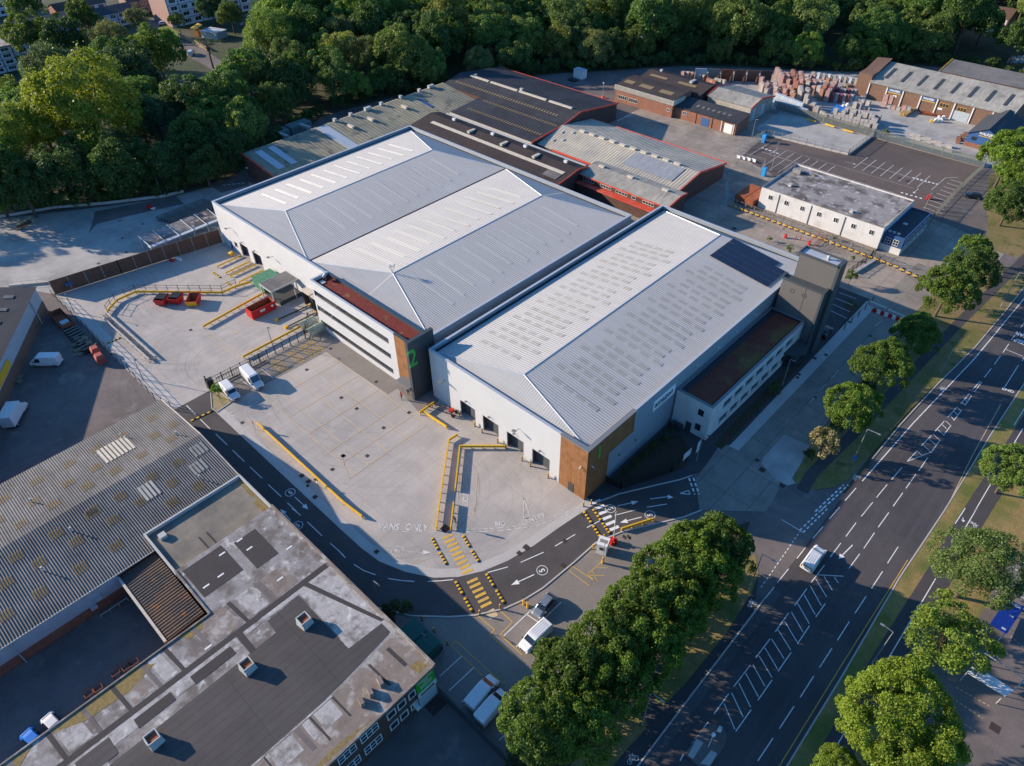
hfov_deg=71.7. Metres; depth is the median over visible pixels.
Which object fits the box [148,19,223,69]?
estate lane
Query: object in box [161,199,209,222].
steel frame stack
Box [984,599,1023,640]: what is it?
bus shelter
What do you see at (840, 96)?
brick pack
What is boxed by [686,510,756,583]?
tree
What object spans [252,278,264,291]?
door
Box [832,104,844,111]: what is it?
tarpaulin
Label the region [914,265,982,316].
tree
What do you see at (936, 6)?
tree
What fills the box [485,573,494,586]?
speed hump
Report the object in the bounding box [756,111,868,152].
yard slab
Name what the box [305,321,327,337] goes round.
cycle shelter
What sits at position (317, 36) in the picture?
tree
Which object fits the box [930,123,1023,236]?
estate road ground
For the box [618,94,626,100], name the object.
window
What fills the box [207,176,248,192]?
old patch behind
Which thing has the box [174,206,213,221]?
steel frame stack
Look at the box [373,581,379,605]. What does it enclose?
street lamp
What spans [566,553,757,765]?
dark path apron
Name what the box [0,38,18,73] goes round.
apartment block
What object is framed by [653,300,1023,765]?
road
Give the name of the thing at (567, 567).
access kerb
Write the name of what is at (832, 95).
brick pack
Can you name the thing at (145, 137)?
tree
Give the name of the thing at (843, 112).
brick pack
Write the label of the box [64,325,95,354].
stillage rack
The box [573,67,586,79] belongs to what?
site cabin
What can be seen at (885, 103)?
brick pack
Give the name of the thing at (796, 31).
tree
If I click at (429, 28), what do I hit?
tree
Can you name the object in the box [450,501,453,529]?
crash rail
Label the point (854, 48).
tree
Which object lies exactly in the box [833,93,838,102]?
brick pack
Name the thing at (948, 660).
tree
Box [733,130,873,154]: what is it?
fence
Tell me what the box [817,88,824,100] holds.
brick pack
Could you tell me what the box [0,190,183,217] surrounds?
boundary wall
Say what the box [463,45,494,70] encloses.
tree
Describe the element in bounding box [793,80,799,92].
brick pack
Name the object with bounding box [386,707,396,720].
window
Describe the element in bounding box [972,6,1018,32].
house
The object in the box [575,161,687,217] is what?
office range
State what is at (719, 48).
tree
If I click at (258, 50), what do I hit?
tree
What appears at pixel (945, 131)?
merchant yard ground
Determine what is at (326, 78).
tree
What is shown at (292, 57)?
tree
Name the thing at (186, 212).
steel frame stack
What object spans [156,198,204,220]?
steel frame stack
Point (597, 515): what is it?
speed hump
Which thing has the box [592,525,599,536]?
speed hump
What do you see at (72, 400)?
estate ground
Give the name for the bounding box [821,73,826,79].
brick pack
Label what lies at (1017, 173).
tree
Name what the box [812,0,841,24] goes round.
tree
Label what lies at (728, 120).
workshop
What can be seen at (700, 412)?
window
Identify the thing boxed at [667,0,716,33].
tree
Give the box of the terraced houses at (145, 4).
[119,0,151,11]
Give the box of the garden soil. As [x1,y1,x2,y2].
[609,435,688,483]
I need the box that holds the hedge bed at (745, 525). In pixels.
[505,521,749,765]
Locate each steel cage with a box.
[82,686,95,700]
[91,681,103,693]
[109,665,122,679]
[119,660,130,672]
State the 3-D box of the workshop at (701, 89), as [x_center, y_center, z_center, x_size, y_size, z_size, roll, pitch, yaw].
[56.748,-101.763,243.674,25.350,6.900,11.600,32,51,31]
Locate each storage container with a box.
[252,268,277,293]
[734,184,759,204]
[744,189,760,208]
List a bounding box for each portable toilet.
[761,134,766,142]
[761,167,767,176]
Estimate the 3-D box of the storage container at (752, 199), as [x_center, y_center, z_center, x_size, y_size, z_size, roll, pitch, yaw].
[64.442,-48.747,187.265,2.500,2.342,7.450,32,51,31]
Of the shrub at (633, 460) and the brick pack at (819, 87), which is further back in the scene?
the brick pack at (819, 87)
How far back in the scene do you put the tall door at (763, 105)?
232.11 m
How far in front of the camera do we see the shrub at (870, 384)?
130.64 m
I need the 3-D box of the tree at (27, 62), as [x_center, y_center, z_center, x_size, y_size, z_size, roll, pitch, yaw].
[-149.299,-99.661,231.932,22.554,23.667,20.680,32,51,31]
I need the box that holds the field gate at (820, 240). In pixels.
[810,230,827,246]
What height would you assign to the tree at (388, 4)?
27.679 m
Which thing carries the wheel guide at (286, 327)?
on the yard ground at (400, 483)
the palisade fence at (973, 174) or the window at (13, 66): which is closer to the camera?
the palisade fence at (973, 174)
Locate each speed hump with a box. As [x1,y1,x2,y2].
[191,410,212,420]
[431,537,439,549]
[439,552,447,564]
[455,581,463,594]
[462,535,470,546]
[463,597,472,611]
[471,550,479,561]
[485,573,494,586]
[495,589,505,603]
[583,511,592,523]
[592,509,602,521]
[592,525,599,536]
[601,522,610,533]
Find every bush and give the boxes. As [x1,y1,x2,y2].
[381,598,399,619]
[399,599,413,614]
[504,749,523,765]
[769,382,781,393]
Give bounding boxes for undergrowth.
[0,49,1023,211]
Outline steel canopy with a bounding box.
[138,209,217,249]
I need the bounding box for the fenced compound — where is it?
[733,151,765,174]
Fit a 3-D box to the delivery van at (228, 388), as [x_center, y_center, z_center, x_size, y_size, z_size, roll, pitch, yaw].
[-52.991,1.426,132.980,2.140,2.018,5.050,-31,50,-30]
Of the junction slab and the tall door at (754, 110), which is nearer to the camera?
the junction slab
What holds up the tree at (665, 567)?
on the hedge bed at (745, 525)
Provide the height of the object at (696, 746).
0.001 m
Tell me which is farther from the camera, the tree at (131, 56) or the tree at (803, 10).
the tree at (803, 10)
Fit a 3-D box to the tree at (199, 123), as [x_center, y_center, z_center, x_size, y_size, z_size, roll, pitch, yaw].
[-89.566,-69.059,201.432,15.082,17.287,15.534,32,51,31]
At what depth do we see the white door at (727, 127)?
221.65 m
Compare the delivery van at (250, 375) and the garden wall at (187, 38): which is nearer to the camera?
the delivery van at (250, 375)
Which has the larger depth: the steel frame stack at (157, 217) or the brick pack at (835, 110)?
the brick pack at (835, 110)
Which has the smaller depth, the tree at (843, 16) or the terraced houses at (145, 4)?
the tree at (843, 16)
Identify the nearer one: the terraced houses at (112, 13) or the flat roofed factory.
the flat roofed factory
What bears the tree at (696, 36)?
on the ground at (984, 48)
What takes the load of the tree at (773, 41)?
on the ground at (984, 48)
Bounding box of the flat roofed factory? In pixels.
[0,474,446,765]
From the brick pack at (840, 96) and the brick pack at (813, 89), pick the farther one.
the brick pack at (813, 89)
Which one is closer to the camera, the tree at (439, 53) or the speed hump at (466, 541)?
the speed hump at (466, 541)
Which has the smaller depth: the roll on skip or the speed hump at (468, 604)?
the speed hump at (468, 604)
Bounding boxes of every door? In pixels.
[240,242,249,255]
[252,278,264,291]
[253,250,262,264]
[461,401,475,418]
[484,416,498,434]
[508,432,523,451]
[533,449,549,468]
[568,481,573,492]
[685,420,691,431]
[700,117,708,126]
[723,123,732,133]
[734,195,744,203]
[744,199,752,208]
[751,108,756,120]
[760,103,765,115]
[951,110,969,122]
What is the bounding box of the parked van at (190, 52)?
[187,50,194,55]
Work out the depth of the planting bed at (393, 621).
98.85 m
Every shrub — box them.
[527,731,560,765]
[630,457,638,465]
[639,449,647,457]
[648,441,659,450]
[786,244,793,252]
[803,448,815,460]
[830,419,847,431]
[861,378,877,389]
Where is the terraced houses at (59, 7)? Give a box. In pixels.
[48,0,106,13]
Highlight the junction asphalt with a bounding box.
[700,485,844,611]
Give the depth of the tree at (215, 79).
216.53 m
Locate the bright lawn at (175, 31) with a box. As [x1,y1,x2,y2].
[157,25,179,35]
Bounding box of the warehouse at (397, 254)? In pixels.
[211,125,631,399]
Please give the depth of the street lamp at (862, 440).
117.68 m
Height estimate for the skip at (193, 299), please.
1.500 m
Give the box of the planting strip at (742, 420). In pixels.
[714,357,807,448]
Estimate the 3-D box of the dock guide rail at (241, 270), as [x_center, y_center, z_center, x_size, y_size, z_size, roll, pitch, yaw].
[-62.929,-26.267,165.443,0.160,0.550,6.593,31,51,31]
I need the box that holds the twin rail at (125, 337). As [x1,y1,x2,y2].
[99,311,155,361]
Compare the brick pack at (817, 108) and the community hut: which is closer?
the brick pack at (817, 108)
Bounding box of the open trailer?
[48,308,74,329]
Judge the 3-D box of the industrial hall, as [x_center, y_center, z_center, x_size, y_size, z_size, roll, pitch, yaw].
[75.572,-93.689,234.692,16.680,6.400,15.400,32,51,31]
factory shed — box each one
[241,83,474,181]
[411,112,588,191]
[445,67,618,145]
[537,118,726,201]
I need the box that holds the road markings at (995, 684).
[960,653,1023,703]
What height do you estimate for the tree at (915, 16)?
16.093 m
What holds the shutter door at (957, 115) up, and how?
in the merchant shed at (964, 99)
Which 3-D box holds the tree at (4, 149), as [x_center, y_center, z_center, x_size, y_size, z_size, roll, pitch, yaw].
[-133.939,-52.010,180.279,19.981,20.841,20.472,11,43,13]
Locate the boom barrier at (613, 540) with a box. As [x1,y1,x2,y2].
[609,512,616,545]
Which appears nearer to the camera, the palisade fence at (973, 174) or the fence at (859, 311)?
the fence at (859, 311)
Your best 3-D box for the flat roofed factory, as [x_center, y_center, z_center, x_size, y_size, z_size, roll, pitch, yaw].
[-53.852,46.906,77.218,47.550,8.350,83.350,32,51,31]
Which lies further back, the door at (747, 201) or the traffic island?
the door at (747, 201)
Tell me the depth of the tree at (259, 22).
254.48 m
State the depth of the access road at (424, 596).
108.61 m
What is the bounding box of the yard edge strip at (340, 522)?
[217,409,592,577]
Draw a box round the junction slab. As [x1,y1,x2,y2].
[695,445,779,510]
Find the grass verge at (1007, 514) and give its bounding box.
[788,385,1023,765]
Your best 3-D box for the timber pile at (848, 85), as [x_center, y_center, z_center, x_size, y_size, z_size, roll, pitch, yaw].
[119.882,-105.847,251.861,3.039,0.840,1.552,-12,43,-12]
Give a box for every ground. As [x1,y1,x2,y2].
[0,0,1023,492]
[0,66,1023,763]
[0,182,253,292]
[56,241,590,577]
[609,109,1003,303]
[707,70,1019,166]
[742,136,978,216]
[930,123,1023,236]
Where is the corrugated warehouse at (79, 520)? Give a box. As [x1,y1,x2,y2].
[0,399,238,676]
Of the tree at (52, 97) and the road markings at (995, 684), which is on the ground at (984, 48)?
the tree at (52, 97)
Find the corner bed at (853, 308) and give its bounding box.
[839,299,860,328]
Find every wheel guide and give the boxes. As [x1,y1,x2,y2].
[274,303,310,321]
[284,310,317,328]
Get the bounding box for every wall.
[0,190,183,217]
[7,277,60,286]
[178,33,206,50]
[767,133,872,154]
[854,259,875,272]
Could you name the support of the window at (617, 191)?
in the office range
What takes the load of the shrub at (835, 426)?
on the grass verge at (966, 338)
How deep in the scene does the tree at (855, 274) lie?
156.77 m
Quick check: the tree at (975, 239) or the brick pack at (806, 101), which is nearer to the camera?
the tree at (975, 239)
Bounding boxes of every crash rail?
[105,281,250,315]
[203,291,264,328]
[243,325,300,358]
[256,422,362,518]
[419,402,434,414]
[421,409,446,428]
[436,434,457,530]
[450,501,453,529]
[454,445,504,490]
[621,517,653,530]
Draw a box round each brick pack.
[758,76,764,84]
[759,83,764,92]
[778,74,785,85]
[784,74,790,83]
[786,79,791,86]
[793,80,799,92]
[797,89,803,100]
[803,93,809,101]
[804,80,810,90]
[804,98,809,107]
[810,85,816,94]
[810,102,816,111]
[813,105,820,114]
[814,85,821,97]
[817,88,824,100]
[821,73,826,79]
[823,90,830,102]
[829,92,834,101]
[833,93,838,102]
[833,108,839,114]
[837,93,842,102]
[840,109,846,116]
[841,93,846,102]
[842,76,847,82]
[845,94,849,103]
[847,77,853,82]
[848,94,854,103]
[848,111,855,118]
[852,101,857,108]
[856,114,862,120]
[857,102,862,108]
[865,100,871,105]
[871,123,878,132]
[876,114,881,123]
[882,100,888,106]
[888,95,893,103]
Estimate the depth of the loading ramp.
181.88 m
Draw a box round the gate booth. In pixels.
[596,535,610,555]
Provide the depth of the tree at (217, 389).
130.96 m
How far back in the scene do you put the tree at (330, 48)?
241.46 m
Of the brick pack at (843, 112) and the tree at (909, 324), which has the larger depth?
the brick pack at (843, 112)
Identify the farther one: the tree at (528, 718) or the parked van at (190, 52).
the parked van at (190, 52)
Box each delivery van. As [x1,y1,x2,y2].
[29,352,62,366]
[219,379,240,400]
[239,363,263,389]
[464,674,499,712]
[473,688,505,727]
[518,617,552,654]
[800,545,826,573]
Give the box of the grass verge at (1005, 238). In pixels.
[986,157,1023,257]
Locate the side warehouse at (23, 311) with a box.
[0,287,47,410]
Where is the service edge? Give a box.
[730,301,874,450]
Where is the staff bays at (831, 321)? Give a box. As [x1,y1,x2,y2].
[812,306,837,352]
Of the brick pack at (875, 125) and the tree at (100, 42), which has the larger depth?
the tree at (100, 42)
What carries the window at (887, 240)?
in the office annex
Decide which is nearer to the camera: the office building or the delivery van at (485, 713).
the delivery van at (485, 713)
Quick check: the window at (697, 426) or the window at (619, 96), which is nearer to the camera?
the window at (697, 426)
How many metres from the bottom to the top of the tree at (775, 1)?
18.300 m
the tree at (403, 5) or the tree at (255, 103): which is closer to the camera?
the tree at (255, 103)
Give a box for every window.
[0,47,8,51]
[3,53,11,57]
[6,59,13,63]
[8,65,16,69]
[315,291,388,343]
[318,306,390,357]
[322,321,393,373]
[337,743,356,764]
[347,754,361,765]
[360,722,378,743]
[364,733,382,754]
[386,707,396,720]
[390,718,398,730]
[397,698,406,710]
[400,708,408,721]
[408,688,415,700]
[410,700,417,710]
[583,177,593,183]
[600,183,610,190]
[616,190,626,196]
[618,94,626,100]
[629,98,637,103]
[642,200,653,206]
[694,423,700,430]
[698,409,703,416]
[884,237,891,243]
[892,239,898,245]
[939,103,948,108]
[957,107,966,112]
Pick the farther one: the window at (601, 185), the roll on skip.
the window at (601, 185)
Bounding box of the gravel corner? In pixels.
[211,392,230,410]
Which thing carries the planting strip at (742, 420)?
on the footway by warehouse
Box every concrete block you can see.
[868,300,886,310]
[886,309,904,316]
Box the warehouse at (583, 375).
[428,204,847,499]
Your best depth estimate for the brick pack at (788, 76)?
251.21 m
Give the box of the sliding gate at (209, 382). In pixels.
[204,354,266,389]
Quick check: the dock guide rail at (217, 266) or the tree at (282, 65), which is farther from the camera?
the tree at (282, 65)
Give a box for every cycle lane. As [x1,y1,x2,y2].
[639,589,780,765]
[867,289,1023,469]
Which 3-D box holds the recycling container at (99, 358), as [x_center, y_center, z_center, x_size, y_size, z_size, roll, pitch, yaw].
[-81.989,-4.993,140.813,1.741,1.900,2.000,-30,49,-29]
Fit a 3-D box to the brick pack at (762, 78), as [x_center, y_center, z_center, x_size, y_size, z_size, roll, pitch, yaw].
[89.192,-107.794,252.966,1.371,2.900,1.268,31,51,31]
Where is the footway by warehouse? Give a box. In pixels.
[587,287,869,500]
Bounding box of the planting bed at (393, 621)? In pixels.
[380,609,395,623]
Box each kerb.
[210,392,232,411]
[378,509,701,617]
[596,475,691,502]
[637,597,765,765]
[786,383,1023,765]
[871,287,1023,459]
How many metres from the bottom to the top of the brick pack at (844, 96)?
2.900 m
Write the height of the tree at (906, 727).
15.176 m
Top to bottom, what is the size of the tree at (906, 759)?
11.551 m
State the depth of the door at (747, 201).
185.24 m
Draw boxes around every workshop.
[615,75,691,117]
[641,69,718,100]
[674,96,749,134]
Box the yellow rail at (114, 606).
[100,597,128,617]
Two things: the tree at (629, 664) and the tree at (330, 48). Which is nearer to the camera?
the tree at (629, 664)
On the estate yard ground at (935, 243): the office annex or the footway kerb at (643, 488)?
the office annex
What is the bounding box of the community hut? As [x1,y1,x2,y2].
[200,27,227,39]
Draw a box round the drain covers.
[97,177,1000,733]
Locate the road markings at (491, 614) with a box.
[165,112,1023,765]
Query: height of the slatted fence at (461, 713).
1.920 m
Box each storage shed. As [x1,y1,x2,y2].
[401,617,426,641]
[414,630,440,659]
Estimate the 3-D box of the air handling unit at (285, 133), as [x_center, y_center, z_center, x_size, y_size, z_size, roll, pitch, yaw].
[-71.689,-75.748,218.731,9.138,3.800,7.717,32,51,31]
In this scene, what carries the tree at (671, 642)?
on the hedge bed at (745, 525)
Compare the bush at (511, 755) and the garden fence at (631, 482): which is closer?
the bush at (511, 755)
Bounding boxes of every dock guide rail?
[216,255,241,267]
[225,261,249,273]
[230,264,254,276]
[238,270,262,283]
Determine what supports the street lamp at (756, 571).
on the grass patch at (700, 647)
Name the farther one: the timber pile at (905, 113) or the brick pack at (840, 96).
the brick pack at (840, 96)
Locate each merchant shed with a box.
[855,57,1023,124]
[939,58,1023,89]
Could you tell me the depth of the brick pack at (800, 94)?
239.83 m
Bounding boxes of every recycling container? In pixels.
[89,344,101,354]
[93,352,106,365]
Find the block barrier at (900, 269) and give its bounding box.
[728,203,916,277]
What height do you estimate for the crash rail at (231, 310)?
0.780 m
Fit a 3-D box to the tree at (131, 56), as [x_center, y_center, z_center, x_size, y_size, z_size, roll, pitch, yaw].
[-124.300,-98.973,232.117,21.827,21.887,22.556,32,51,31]
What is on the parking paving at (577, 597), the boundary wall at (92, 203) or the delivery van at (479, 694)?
the delivery van at (479, 694)
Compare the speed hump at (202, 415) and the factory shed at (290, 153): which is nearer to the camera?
the speed hump at (202, 415)
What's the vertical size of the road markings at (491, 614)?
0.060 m
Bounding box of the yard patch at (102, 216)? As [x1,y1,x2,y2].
[89,196,183,232]
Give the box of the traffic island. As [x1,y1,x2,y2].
[685,724,726,765]
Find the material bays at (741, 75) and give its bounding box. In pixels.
[690,68,772,84]
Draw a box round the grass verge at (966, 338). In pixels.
[793,254,1023,489]
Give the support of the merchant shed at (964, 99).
on the merchant yard ground at (945, 131)
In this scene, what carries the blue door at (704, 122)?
in the workshop at (728, 120)
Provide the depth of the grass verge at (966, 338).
134.91 m
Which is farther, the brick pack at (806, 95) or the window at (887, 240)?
the brick pack at (806, 95)
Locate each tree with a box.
[0,0,49,19]
[0,8,58,63]
[0,74,20,115]
[0,80,52,147]
[0,98,62,160]
[0,111,61,154]
[0,141,30,216]
[0,154,55,217]
[16,39,81,82]
[17,40,144,149]
[26,157,71,193]
[28,142,102,203]
[39,12,92,57]
[46,63,112,125]
[52,98,101,135]
[54,131,105,185]
[64,0,86,10]
[64,0,99,25]
[82,17,132,47]
[84,134,151,197]
[85,34,148,76]
[86,12,102,28]
[90,39,163,84]
[103,131,154,178]
[111,75,161,135]
[111,93,157,145]
[122,3,149,29]
[126,92,183,141]
[127,21,187,79]
[135,140,188,190]
[151,73,211,120]
[151,80,188,112]
[166,106,221,161]
[167,12,185,33]
[182,143,229,187]
[186,91,233,133]
[191,26,228,68]
[195,0,223,27]
[199,67,248,105]
[207,126,246,171]
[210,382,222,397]
[215,0,243,33]
[215,47,274,95]
[217,95,269,143]
[226,85,269,131]
[240,48,267,87]
[241,5,301,53]
[241,26,271,52]
[248,51,312,112]
[250,0,273,36]
[253,0,315,35]
[256,77,298,124]
[269,36,312,65]
[273,51,316,98]
[278,0,329,63]
[284,0,330,12]
[291,29,318,61]
[305,27,337,59]
[306,44,356,96]
[310,52,352,106]
[316,3,332,17]
[317,1,361,35]
[318,30,364,69]
[320,14,358,41]
[331,0,394,21]
[342,34,388,72]
[345,70,373,100]
[347,0,393,37]
[367,22,434,87]
[367,61,398,94]
[375,21,410,71]
[383,0,413,20]
[384,10,410,28]
[391,9,427,36]
[408,0,455,37]
[408,51,446,82]
[411,0,430,38]
[412,8,468,57]
[414,40,446,75]
[420,0,477,56]
[461,3,473,47]
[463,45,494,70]
[467,0,515,41]
[467,8,513,66]
[473,0,511,54]
[495,31,532,69]
[496,668,588,765]
[501,6,526,44]
[505,12,545,59]
[513,0,559,13]
[525,13,547,53]
[526,6,551,29]
[531,633,618,722]
[537,20,577,59]
[540,679,621,765]
[541,0,588,50]
[563,16,598,60]
[565,598,641,688]
[567,0,593,14]
[576,28,614,62]
[576,632,663,723]
[580,0,626,34]
[583,11,612,31]
[598,567,671,653]
[599,27,631,59]
[604,0,642,26]
[611,10,639,31]
[615,603,686,684]
[619,24,655,60]
[624,0,685,54]
[629,540,708,619]
[635,575,711,641]
[654,519,723,580]
[665,538,743,614]
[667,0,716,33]
[676,21,712,57]
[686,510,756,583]
[700,0,767,55]
[706,32,732,63]
[720,0,779,11]
[758,27,795,60]
[759,1,780,47]
[762,0,797,54]
[763,0,800,14]
[767,24,802,45]
[780,0,840,52]
[788,30,824,61]
[796,0,819,32]
[807,426,839,459]
[810,742,862,765]
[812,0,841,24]
[822,381,885,432]
[829,0,872,38]
[832,32,866,63]
[834,654,972,765]
[844,270,858,284]
[846,5,906,52]
[847,336,916,389]
[848,0,890,38]
[856,34,887,64]
[862,735,957,765]
[871,0,901,12]
[882,18,922,52]
[888,311,943,355]
[892,4,924,46]
[896,0,944,41]
[898,0,921,11]
[903,588,1006,676]
[909,7,955,50]
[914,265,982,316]
[926,525,1023,610]
[930,16,969,42]
[935,0,1006,53]
[941,242,1003,289]
[953,233,993,260]
[968,4,1005,45]
[975,126,1023,186]
[978,442,1023,496]
[982,178,1023,225]
[994,17,1023,63]
[1000,158,1023,210]
[1007,0,1021,19]
[1016,0,1023,12]
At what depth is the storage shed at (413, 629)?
94.71 m
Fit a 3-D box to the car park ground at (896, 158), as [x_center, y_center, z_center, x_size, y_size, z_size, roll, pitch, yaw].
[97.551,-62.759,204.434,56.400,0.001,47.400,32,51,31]
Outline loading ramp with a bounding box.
[15,217,31,229]
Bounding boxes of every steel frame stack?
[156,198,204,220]
[159,199,207,221]
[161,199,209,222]
[165,200,212,222]
[168,202,211,223]
[171,204,212,222]
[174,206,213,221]
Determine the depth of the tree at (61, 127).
208.35 m
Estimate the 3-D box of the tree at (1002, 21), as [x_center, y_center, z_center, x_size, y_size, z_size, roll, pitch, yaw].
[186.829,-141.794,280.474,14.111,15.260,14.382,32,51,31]
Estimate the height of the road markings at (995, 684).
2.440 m
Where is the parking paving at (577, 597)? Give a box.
[394,518,685,758]
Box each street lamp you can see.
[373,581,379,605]
[641,693,664,725]
[696,433,709,460]
[748,554,775,590]
[855,429,880,455]
[871,623,893,664]
[1001,272,1023,306]
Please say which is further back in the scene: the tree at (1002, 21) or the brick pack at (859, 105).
the tree at (1002, 21)
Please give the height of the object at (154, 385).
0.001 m
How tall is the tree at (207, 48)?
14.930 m
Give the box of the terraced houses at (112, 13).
[79,2,135,30]
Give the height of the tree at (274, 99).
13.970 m
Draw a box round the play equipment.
[191,23,200,35]
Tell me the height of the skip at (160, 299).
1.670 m
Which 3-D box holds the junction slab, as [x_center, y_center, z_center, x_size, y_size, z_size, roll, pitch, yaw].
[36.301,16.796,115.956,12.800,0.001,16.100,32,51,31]
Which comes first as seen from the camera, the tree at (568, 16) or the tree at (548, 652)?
the tree at (548, 652)
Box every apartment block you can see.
[0,0,21,16]
[0,11,79,55]
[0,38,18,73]
[148,0,252,27]
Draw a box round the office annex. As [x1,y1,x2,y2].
[879,207,930,255]
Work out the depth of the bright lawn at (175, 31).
314.70 m
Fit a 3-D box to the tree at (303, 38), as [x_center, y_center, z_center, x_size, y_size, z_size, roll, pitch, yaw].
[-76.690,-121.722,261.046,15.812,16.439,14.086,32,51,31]
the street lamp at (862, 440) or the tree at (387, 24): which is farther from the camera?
the tree at (387, 24)
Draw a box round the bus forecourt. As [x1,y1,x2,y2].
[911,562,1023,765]
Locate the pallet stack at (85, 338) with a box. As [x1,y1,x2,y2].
[81,336,89,342]
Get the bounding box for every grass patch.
[571,713,646,765]
[653,554,758,705]
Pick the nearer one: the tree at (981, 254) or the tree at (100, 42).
the tree at (981, 254)
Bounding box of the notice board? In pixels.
[683,448,691,461]
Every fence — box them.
[48,229,222,294]
[49,289,171,407]
[104,279,235,309]
[210,309,317,382]
[437,686,510,765]
[605,457,679,488]
[727,197,901,265]
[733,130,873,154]
[776,102,987,165]
[843,296,873,329]
[847,249,876,273]
[927,160,986,227]
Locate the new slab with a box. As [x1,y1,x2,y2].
[761,434,808,484]
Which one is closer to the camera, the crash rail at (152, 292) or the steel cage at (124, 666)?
the steel cage at (124, 666)
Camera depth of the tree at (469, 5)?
278.80 m
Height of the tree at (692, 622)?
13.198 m
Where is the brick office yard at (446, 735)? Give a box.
[361,693,505,765]
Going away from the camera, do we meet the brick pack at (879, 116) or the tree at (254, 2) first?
the brick pack at (879, 116)
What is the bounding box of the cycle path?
[812,415,1023,763]
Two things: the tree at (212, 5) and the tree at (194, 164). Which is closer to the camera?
the tree at (194, 164)
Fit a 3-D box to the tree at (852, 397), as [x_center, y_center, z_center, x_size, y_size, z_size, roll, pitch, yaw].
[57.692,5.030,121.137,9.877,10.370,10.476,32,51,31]
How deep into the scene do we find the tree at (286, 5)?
268.13 m
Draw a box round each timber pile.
[845,83,853,87]
[899,107,916,116]
[920,110,941,117]
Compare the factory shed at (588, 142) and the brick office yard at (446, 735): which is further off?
the factory shed at (588, 142)
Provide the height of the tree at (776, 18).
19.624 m
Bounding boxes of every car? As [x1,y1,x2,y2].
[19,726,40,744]
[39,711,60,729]
[146,204,155,209]
[531,591,556,619]
[821,326,833,338]
[964,192,982,199]
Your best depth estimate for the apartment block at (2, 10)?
331.81 m
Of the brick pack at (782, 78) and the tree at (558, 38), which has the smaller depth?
the brick pack at (782, 78)
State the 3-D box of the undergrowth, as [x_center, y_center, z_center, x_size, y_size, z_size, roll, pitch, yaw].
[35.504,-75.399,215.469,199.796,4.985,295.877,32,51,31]
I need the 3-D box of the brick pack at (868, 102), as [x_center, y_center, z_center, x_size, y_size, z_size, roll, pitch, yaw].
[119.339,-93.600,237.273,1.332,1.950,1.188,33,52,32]
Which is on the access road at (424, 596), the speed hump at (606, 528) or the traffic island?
the speed hump at (606, 528)
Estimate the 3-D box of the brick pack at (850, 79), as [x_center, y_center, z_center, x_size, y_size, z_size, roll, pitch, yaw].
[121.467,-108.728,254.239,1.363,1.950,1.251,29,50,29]
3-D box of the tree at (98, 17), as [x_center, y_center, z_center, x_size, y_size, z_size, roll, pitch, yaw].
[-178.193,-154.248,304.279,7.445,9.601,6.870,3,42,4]
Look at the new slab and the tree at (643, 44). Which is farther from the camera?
the tree at (643, 44)
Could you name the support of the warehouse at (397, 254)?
on the estate ground at (72, 400)
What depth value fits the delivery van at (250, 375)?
134.32 m
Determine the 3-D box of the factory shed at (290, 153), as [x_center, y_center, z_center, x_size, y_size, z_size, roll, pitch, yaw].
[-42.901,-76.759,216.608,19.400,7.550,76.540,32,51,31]
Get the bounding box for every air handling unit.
[262,126,290,143]
[284,118,312,135]
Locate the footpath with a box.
[796,254,1023,493]
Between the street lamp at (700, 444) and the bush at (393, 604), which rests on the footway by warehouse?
the street lamp at (700, 444)
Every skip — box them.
[152,293,168,305]
[167,292,183,304]
[184,292,200,306]
[245,296,276,319]
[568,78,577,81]
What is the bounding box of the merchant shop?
[963,109,1023,153]
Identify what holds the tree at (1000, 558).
on the grass verge at (1007, 514)
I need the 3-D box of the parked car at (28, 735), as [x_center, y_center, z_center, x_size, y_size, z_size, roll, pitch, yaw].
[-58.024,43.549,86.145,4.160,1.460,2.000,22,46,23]
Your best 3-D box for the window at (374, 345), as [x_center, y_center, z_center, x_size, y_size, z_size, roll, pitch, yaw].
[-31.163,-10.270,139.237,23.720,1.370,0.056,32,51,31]
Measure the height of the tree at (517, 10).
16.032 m
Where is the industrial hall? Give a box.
[706,84,775,121]
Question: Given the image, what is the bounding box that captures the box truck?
[0,401,27,427]
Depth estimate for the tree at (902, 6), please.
284.63 m
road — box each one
[174,391,699,615]
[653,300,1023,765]
[741,263,948,459]
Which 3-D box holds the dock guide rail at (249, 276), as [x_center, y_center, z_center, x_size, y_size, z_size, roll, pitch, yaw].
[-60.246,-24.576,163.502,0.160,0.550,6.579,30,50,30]
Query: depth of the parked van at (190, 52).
284.45 m
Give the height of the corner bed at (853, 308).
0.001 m
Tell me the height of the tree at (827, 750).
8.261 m
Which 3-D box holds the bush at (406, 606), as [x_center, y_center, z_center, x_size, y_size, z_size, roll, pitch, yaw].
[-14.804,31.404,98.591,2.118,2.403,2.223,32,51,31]
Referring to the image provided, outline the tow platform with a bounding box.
[427,400,458,417]
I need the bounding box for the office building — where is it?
[757,163,914,249]
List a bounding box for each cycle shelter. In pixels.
[297,315,317,330]
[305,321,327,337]
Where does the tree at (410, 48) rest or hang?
on the ground at (984, 48)
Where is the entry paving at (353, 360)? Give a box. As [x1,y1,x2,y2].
[229,331,438,411]

